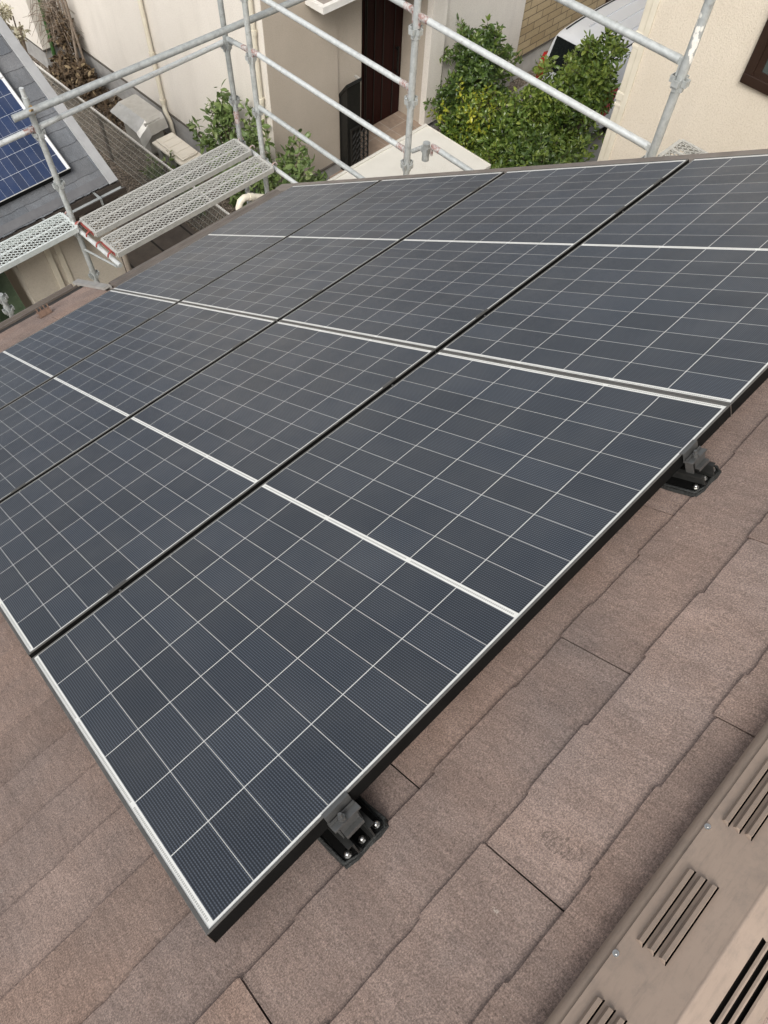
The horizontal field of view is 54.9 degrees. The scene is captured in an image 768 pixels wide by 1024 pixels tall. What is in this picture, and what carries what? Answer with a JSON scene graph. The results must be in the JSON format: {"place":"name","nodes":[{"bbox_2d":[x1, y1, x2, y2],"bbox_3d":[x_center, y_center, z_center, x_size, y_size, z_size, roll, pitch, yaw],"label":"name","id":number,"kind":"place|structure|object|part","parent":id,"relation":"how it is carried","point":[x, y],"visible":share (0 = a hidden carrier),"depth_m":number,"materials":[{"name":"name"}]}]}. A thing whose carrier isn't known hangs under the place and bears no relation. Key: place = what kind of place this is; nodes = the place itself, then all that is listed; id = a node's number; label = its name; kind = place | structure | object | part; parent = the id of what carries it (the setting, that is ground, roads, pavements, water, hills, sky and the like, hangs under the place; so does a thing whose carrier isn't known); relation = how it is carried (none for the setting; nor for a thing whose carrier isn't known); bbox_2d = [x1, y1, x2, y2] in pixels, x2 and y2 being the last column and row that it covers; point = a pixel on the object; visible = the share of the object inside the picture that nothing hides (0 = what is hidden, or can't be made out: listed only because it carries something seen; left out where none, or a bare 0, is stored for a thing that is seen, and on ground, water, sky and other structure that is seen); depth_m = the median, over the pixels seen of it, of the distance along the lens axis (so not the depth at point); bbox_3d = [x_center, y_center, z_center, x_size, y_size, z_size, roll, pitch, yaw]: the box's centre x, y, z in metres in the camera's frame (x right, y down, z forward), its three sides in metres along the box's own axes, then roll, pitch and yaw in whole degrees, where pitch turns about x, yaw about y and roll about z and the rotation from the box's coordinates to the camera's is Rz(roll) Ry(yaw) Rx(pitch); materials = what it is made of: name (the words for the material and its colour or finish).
{"place":"outdoors","nodes":[
{"label":"outdoors","id":0,"kind":"place"},
{"bbox_2d":[0,293,14,316],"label":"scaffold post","id":1,"kind":"object","parent":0,"point":[8,308],"visible":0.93,"depth_m":6.67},
{"bbox_2d":[108,193,196,271],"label":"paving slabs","id":2,"kind":"structure","parent":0,"point":[145,252],"depth_m":13.07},
{"bbox_2d":[28,53,535,231],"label":"ground","id":3,"kind":"structure","parent":0,"point":[129,182],"depth_m":14.19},
{"bbox_2d":[0,1,30,52],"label":"dried flowers","id":4,"kind":"object","parent":3,"relation":"on","point":[20,31],"visible":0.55,"depth_m":11.64,"materials":[{"name":"beige plant"}]},
{"bbox_2d":[38,0,55,60],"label":"bamboo pole","id":5,"kind":"object","parent":3,"relation":"on","point":[52,47],"visible":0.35,"depth_m":14.96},
{"bbox_2d":[19,87,99,282],"bbox_3d":[-2.831,-1.764,8.033,0.100,5.700,0.100,-40,69,-22],"label":"scaffold post","id":6,"kind":"object","parent":3,"relation":"on","point":[58,184],"visible":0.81,"depth_m":6.24,"materials":[{"name":"silver metal"}]},
{"bbox_2d":[0,126,35,146],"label":"scaffold rail","id":7,"kind":"object","parent":6,"relation":"attached to","point":[17,136],"visible":1,"depth_m":5.76,"materials":[{"name":"grey metal"}]},
{"bbox_2d":[78,227,122,267],"bbox_3d":[-2.535,-2.355,6.542,0.680,0.043,0.043,41,66,19],"label":"scaffold rail","id":8,"kind":"object","parent":6,"relation":"attached to","point":[101,249],"visible":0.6,"depth_m":6.51,"materials":[{"name":"silver metal"}]},
{"bbox_2d":[0,211,81,272],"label":"scaffold plank","id":9,"kind":"object","parent":8,"relation":"on","point":[29,233],"visible":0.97,"depth_m":6.47,"materials":[{"name":"grey metal"}]},
{"bbox_2d":[84,249,117,267],"bbox_3d":[-2.568,-2.302,6.689,0.606,0.201,0.022,41,66,19],"label":"scaffold rail","id":10,"kind":"object","parent":6,"relation":"attached to","point":[103,259],"visible":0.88,"depth_m":6.66,"materials":[{"name":"silver metal"}]},
{"bbox_2d":[39,39,224,131],"bbox_3d":[-2.067,-3.573,6.186,1.822,0.137,0.047,-38,68,-21],"label":"scaffold rail","id":11,"kind":"object","parent":6,"relation":"attached to","point":[118,90],"visible":1,"depth_m":6.12,"materials":[{"name":"silver metal"}]},
{"bbox_2d":[11,0,305,122],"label":"scaffold pipe","id":12,"kind":"object","parent":6,"relation":"attached to","point":[30,110],"visible":1,"depth_m":5.96,"materials":[{"name":"silver metal"}]},
{"bbox_2d":[0,16,130,307],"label":"slate house","id":13,"kind":"structure","parent":3,"relation":"on","point":[92,182],"depth_m":8.29,"materials":[{"name":"black"}]},
{"bbox_2d":[0,272,25,322],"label":"tarpaulin","id":14,"kind":"object","parent":13,"relation":"hanging from","point":[8,289],"visible":0.07,"depth_m":9.01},
{"bbox_2d":[0,77,70,206],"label":"blue solar panel","id":15,"kind":"object","parent":13,"relation":"on","point":[24,168],"visible":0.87,"depth_m":7.95,"materials":[{"name":"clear glass"}]},
{"bbox_2d":[23,0,124,129],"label":"dead vine","id":16,"kind":"object","parent":3,"relation":"on","point":[74,72],"visible":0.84,"depth_m":14.64,"materials":[{"name":"brown plant"}]},
{"bbox_2d":[33,61,229,230],"bbox_3d":[-4.681,-6.521,13.436,0.069,1.006,9.402,-40,69,-22],"label":"fence","id":17,"kind":"object","parent":3,"relation":"on","point":[165,167],"visible":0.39,"depth_m":13.33,"materials":[{"name":"metal"}]},
{"bbox_2d":[110,94,167,154],"bbox_3d":[-4.610,-7.293,14.051,0.600,0.724,0.980,-40,69,-22],"label":"air conditioner","id":18,"kind":"object","parent":3,"relation":"on","point":[145,122],"visible":0.93,"depth_m":13.77,"materials":[{"name":"silver metal"}]},
{"bbox_2d":[138,150,205,216],"bbox_3d":[-3.764,-5.955,13.307,0.762,0.769,1.708,-40,69,-22],"label":"plant","id":19,"kind":"object","parent":3,"relation":"on","point":[157,167],"visible":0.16,"depth_m":13.31,"materials":[{"name":"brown plant"}]},
{"bbox_2d":[152,133,203,184],"bbox_3d":[-3.792,-6.504,13.693,0.475,0.606,0.900,-40,69,-22],"label":"storage box","id":20,"kind":"object","parent":3,"relation":"on","point":[182,151],"visible":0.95,"depth_m":13.44,"materials":[{"name":"grey plastic"}]},
{"bbox_2d":[186,78,270,207],"bbox_3d":[-2.571,-6.047,12.484,1.015,2.333,1.745,-40,69,-22],"label":"leafy shrub","id":21,"kind":"object","parent":3,"relation":"on","point":[223,115],"visible":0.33,"depth_m":12.16,"materials":[{"name":"green plant"}]},
{"bbox_2d":[217,0,250,203],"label":"scaffold post","id":22,"kind":"object","parent":3,"relation":"on","point":[234,102],"visible":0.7,"depth_m":6.79,"materials":[{"name":"grey metal"}]},
{"bbox_2d":[226,36,247,51],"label":"scaffold rail","id":23,"kind":"object","parent":22,"relation":"attached to","point":[230,40],"visible":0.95,"depth_m":6.37,"materials":[{"name":"grey metal"}]},
{"bbox_2d":[240,0,268,193],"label":"scaffold post","id":24,"kind":"object","parent":3,"relation":"on","point":[250,59],"visible":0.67,"depth_m":6.53,"materials":[{"name":"silver metal"}]},
{"bbox_2d":[237,139,297,182],"bbox_3d":[-0.753,-3.059,7.020,0.043,0.043,2.020,-40,69,-22],"label":"scaffold rail","id":25,"kind":"object","parent":24,"relation":"attached to","point":[282,173],"visible":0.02,"depth_m":7.12,"materials":[{"name":"silver metal"}]},
{"bbox_2d":[75,137,254,237],"bbox_3d":[-2.008,-3.059,6.904,1.927,0.065,0.261,-40,69,-22],"label":"scaffold plank","id":26,"kind":"object","parent":25,"relation":"on","point":[89,218],"visible":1,"depth_m":6.87,"materials":[{"name":"metal"}]},
{"bbox_2d":[96,155,277,257],"bbox_3d":[-1.772,-2.836,6.784,1.927,0.065,0.261,-40,69,-22],"label":"scaffold plank","id":27,"kind":"object","parent":25,"relation":"on","point":[166,207],"visible":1,"depth_m":6.75,"materials":[{"name":"grey metal"}]},
{"bbox_2d":[0,0,525,192],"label":"cream house","id":28,"kind":"structure","parent":3,"relation":"on","point":[116,35],"depth_m":12.92,"materials":[{"name":"paint"}]},
{"bbox_2d":[361,0,402,131],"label":"door","id":29,"kind":"structure","parent":28,"relation":"in","point":[382,20],"depth_m":13.47,"materials":[{"name":"brown wood"}]},
{"bbox_2d":[237,128,326,205],"bbox_3d":[-1.701,-5.214,12.036,0.909,2.330,1.910,-40,69,-22],"label":"leafy shrub","id":30,"kind":"object","parent":3,"relation":"on","point":[289,168],"visible":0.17,"depth_m":11.54,"materials":[{"name":"green plant"}]},
{"bbox_2d":[329,111,421,178],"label":"porch floor","id":31,"kind":"structure","parent":3,"relation":"on","point":[393,126],"depth_m":14.38,"materials":[{"name":"tile"}]},
{"bbox_2d":[339,75,361,170],"bbox_3d":[-0.623,-6.856,13.072,0.355,1.645,0.300,-40,69,-22],"label":"letterbox post","id":32,"kind":"object","parent":31,"relation":"on","point":[349,96],"visible":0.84,"depth_m":12.85,"materials":[{"name":"black metal"}]},
{"bbox_2d":[350,119,369,165],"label":"folding gate","id":33,"kind":"structure","parent":31,"relation":"on","point":[359,126],"depth_m":13.24,"materials":[{"name":"black metal"}]},
{"bbox_2d":[0,149,767,1023],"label":"house","id":34,"kind":"structure","parent":3,"relation":"on","point":[564,793],"depth_m":1.41,"materials":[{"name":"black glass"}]},
{"bbox_2d":[35,303,52,318],"bbox_3d":[-2.677,-1.580,5.785,0.110,0.076,0.102,-40,38,-22],"label":"snow guard","id":35,"kind":"object","parent":34,"relation":"on","point":[42,313],"visible":1,"depth_m":5.75,"materials":[{"name":"metal"}]},
{"bbox_2d":[235,193,263,209],"bbox_3d":[-1.142,-2.683,6.601,0.405,0.432,0.077,-34,67,-20],"label":"pipe elbow","id":36,"kind":"object","parent":34,"relation":"attached to","point":[242,199],"visible":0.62,"depth_m":6.41,"materials":[{"name":"beige plastic"}]},
{"bbox_2d":[317,791,388,868],"bbox_3d":[-0.099,0.585,1.464,0.122,0.108,0.185,-40,38,-22],"label":"mounting bracket","id":37,"kind":"object","parent":34,"relation":"attached to","point":[353,833],"visible":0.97,"depth_m":1.42,"materials":[{"name":"metal"}]},
{"bbox_2d":[661,440,720,496],"bbox_3d":[0.758,-0.135,1.915,0.122,0.108,0.185,-40,38,-22],"label":"mounting bracket","id":38,"kind":"object","parent":34,"relation":"attached to","point":[697,473],"visible":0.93,"depth_m":1.87,"materials":[{"name":"metal"}]},
{"label":"support rail","id":39,"kind":"object","parent":34,"relation":"attached to","visible":0},
{"bbox_2d":[0,289,177,409],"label":"solar panel","id":40,"kind":"object","parent":39,"relation":"on","point":[32,362],"visible":0.91,"depth_m":4.56,"materials":[{"name":"black glass"}]},
{"bbox_2d":[0,302,276,502],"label":"solar panel","id":41,"kind":"object","parent":39,"relation":"on","point":[51,424],"visible":0.95,"depth_m":3.65,"materials":[{"name":"black glass"}]},
{"bbox_2d":[0,321,435,657],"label":"solar panel","id":42,"kind":"object","parent":39,"relation":"on","point":[84,531],"visible":0.91,"depth_m":2.74,"materials":[{"name":"black glass"}]},
{"bbox_2d":[107,579,125,593],"bbox_3d":[-0.801,0.242,2.248,0.066,0.035,0.034,-40,38,-22],"label":"panel clamp","id":43,"kind":"object","parent":42,"relation":"attached to","point":[116,586],"visible":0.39,"depth_m":2.25,"materials":[{"name":"metal"}]},
{"bbox_2d":[382,377,395,387],"bbox_3d":[0.031,-0.455,2.686,0.066,0.035,0.034,-40,38,-22],"label":"panel clamp","id":44,"kind":"object","parent":42,"relation":"attached to","point":[387,383],"visible":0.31,"depth_m":2.68,"materials":[{"name":"metal"}]},
{"bbox_2d":[31,351,730,943],"bbox_3d":[-0.046,0.083,2.029,1.711,0.037,1.121,-40,38,-22],"label":"solar panel","id":45,"kind":"object","parent":39,"relation":"on","point":[253,687],"visible":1,"depth_m":1.85,"materials":[{"name":"black glass"}]},
{"label":"support rail","id":46,"kind":"object","parent":34,"relation":"attached to","visible":0},
{"bbox_2d":[112,180,380,302],"bbox_3d":[-0.975,-1.922,5.179,1.711,0.036,1.121,-40,38,-22],"label":"solar panel","id":47,"kind":"object","parent":46,"relation":"attached to","point":[188,271],"visible":0.88,"depth_m":5.11,"materials":[{"name":"black glass"}]},
{"bbox_2d":[180,171,504,321],"bbox_3d":[-0.260,-1.594,4.342,1.711,0.037,1.121,-40,38,-22],"label":"solar panel","id":48,"kind":"object","parent":46,"relation":"on","point":[283,278],"visible":0.9,"depth_m":4.25,"materials":[{"name":"black glass"}]},
{"bbox_2d":[279,159,688,352],"bbox_3d":[0.456,-1.266,3.506,1.711,0.037,1.121,-40,38,-22],"label":"solar panel","id":49,"kind":"object","parent":46,"relation":"on","point":[440,282],"visible":0.88,"depth_m":3.40,"materials":[{"name":"black glass"}]},
{"bbox_2d":[440,153,767,415],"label":"solar panel","id":50,"kind":"object","parent":46,"relation":"on","point":[662,287],"visible":0.95,"depth_m":2.57,"materials":[{"name":"black glass"}]},
{"bbox_2d":[400,0,423,174],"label":"scaffold post","id":51,"kind":"object","parent":3,"relation":"on","point":[415,34],"visible":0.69,"depth_m":5.23,"materials":[{"name":"silver metal"}]},
{"bbox_2d":[257,105,364,178],"bbox_3d":[-0.496,-3.090,6.430,0.047,0.108,1.840,-40,69,-22],"label":"scaffold rail","id":52,"kind":"object","parent":51,"relation":"attached to","point":[318,148],"visible":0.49,"depth_m":6.46,"materials":[{"name":"grey metal"}]},
{"bbox_2d":[251,48,404,158],"bbox_3d":[-0.480,-3.338,6.002,0.047,0.098,1.840,-40,69,-22],"label":"scaffold rail","id":53,"kind":"object","parent":51,"relation":"attached to","point":[336,105],"visible":0.93,"depth_m":5.94,"materials":[{"name":"grey metal"}]},
{"bbox_2d":[261,0,408,97],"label":"scaffold rail","id":54,"kind":"object","parent":51,"relation":"attached to","point":[403,83],"visible":0.88,"depth_m":5.48,"materials":[{"name":"grey metal"}]},
{"bbox_2d":[389,0,413,22],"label":"scaffold rail","id":55,"kind":"object","parent":51,"relation":"attached to","point":[406,6],"visible":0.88,"depth_m":4.83,"materials":[{"name":"grey metal"}]},
{"bbox_2d":[411,141,430,161],"bbox_3d":[0.281,-2.757,5.606,0.165,0.140,0.055,38,65,18],"label":"scaffold bracket","id":56,"kind":"object","parent":51,"relation":"attached to","point":[425,148],"visible":1,"depth_m":5.58,"materials":[{"name":"silver metal"}]},
{"bbox_2d":[510,0,610,81],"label":"tan house","id":57,"kind":"structure","parent":3,"relation":"on","point":[545,23],"depth_m":15.53,"materials":[{"name":"brick"}]},
{"bbox_2d":[641,0,715,157],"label":"scaffold post","id":58,"kind":"object","parent":3,"relation":"on","point":[680,81],"visible":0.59,"depth_m":3.84,"materials":[{"name":"silver metal"}]},
{"bbox_2d":[430,143,473,170],"bbox_3d":[0.958,-2.180,5.247,0.047,0.098,1.721,-40,69,-22],"label":"scaffold rail","id":59,"kind":"object","parent":58,"relation":"attached to","point":[449,157],"visible":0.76,"depth_m":5.44,"materials":[{"name":"grey metal"}]},
{"bbox_2d":[418,13,650,157],"bbox_3d":[0.874,-2.642,4.537,0.047,0.113,1.840,-40,69,-22],"label":"scaffold rail","id":60,"kind":"object","parent":58,"relation":"attached to","point":[642,143],"visible":0.98,"depth_m":4.47,"materials":[{"name":"grey metal"}]},
{"bbox_2d":[554,0,683,75],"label":"scaffold rail","id":61,"kind":"object","parent":58,"relation":"attached to","point":[673,56],"visible":1,"depth_m":3.90,"materials":[{"name":"silver metal"}]},
{"bbox_2d":[327,124,490,180],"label":"porch roof","id":62,"kind":"structure","parent":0,"point":[385,161],"depth_m":11.22,"materials":[{"name":"metal"}]},
{"bbox_2d":[445,83,604,161],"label":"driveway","id":63,"kind":"structure","parent":0,"point":[596,153],"depth_m":14.89,"materials":[{"name":"grey concrete"}]},
{"bbox_2d":[426,76,501,153],"bbox_3d":[1.637,-7.218,13.733,1.312,1.628,1.371,-40,69,-22],"label":"shrub","id":64,"kind":"object","parent":63,"relation":"on","point":[470,111],"visible":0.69,"depth_m":13.40,"materials":[{"name":"green plant"}]},
{"bbox_2d":[423,13,522,134],"bbox_3d":[1.704,-8.228,14.013,2.296,2.177,1.267,-40,69,-22],"label":"shrub","id":65,"kind":"object","parent":63,"relation":"on","point":[475,70],"visible":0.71,"depth_m":13.54,"materials":[{"name":"green plant"}]},
{"bbox_2d":[458,85,557,168],"bbox_3d":[2.283,-6.654,13.370,2.378,1.751,1.931,-40,69,-22],"label":"shrub","id":66,"kind":"object","parent":63,"relation":"on","point":[510,117],"visible":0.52,"depth_m":13.06,"materials":[{"name":"green plant"}]},
{"bbox_2d":[495,122,576,167],"bbox_3d":[2.595,-5.921,13.006,1.354,1.650,1.602,16,61,7],"label":"shrub","id":67,"kind":"object","parent":63,"relation":"on","point":[538,153],"visible":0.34,"depth_m":12.60,"materials":[{"name":"green plant"}]},
{"bbox_2d":[519,27,630,162],"bbox_3d":[3.166,-7.169,13.121,1.976,2.747,1.988,-40,69,-22],"label":"shrub","id":68,"kind":"object","parent":63,"relation":"on","point":[589,82],"visible":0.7,"depth_m":12.72,"materials":[{"name":"green plant"}]},
{"bbox_2d":[536,0,646,132],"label":"parked car","id":69,"kind":"object","parent":63,"relation":"on","point":[628,13],"visible":0.16,"depth_m":14.05,"materials":[{"name":"white paint"}]},
{"bbox_3d":[3.680,-8.429,13.973,0.130,0.564,1.380,-40,69,-22],"label":"rear window","id":70,"kind":"part","parent":69,"relation":"part of","materials":[{"name":"black glass"}]},
{"bbox_2d":[597,0,767,160],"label":"beige house","id":71,"kind":"structure","parent":0,"point":[721,105],"depth_m":5.97,"materials":[{"name":"paint"}]},
{"bbox_2d":[740,19,767,95],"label":"window","id":72,"kind":"structure","parent":71,"relation":"in","point":[755,75],"depth_m":5.60,"materials":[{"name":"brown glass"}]},
{"bbox_2d":[657,139,707,156],"bbox_3d":[2.364,-1.702,4.289,0.266,0.049,1.724,-40,69,-22],"label":"scaffold plank","id":73,"kind":"object","parent":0,"point":[685,147],"visible":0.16,"depth_m":4.56,"materials":[{"name":"metal"}]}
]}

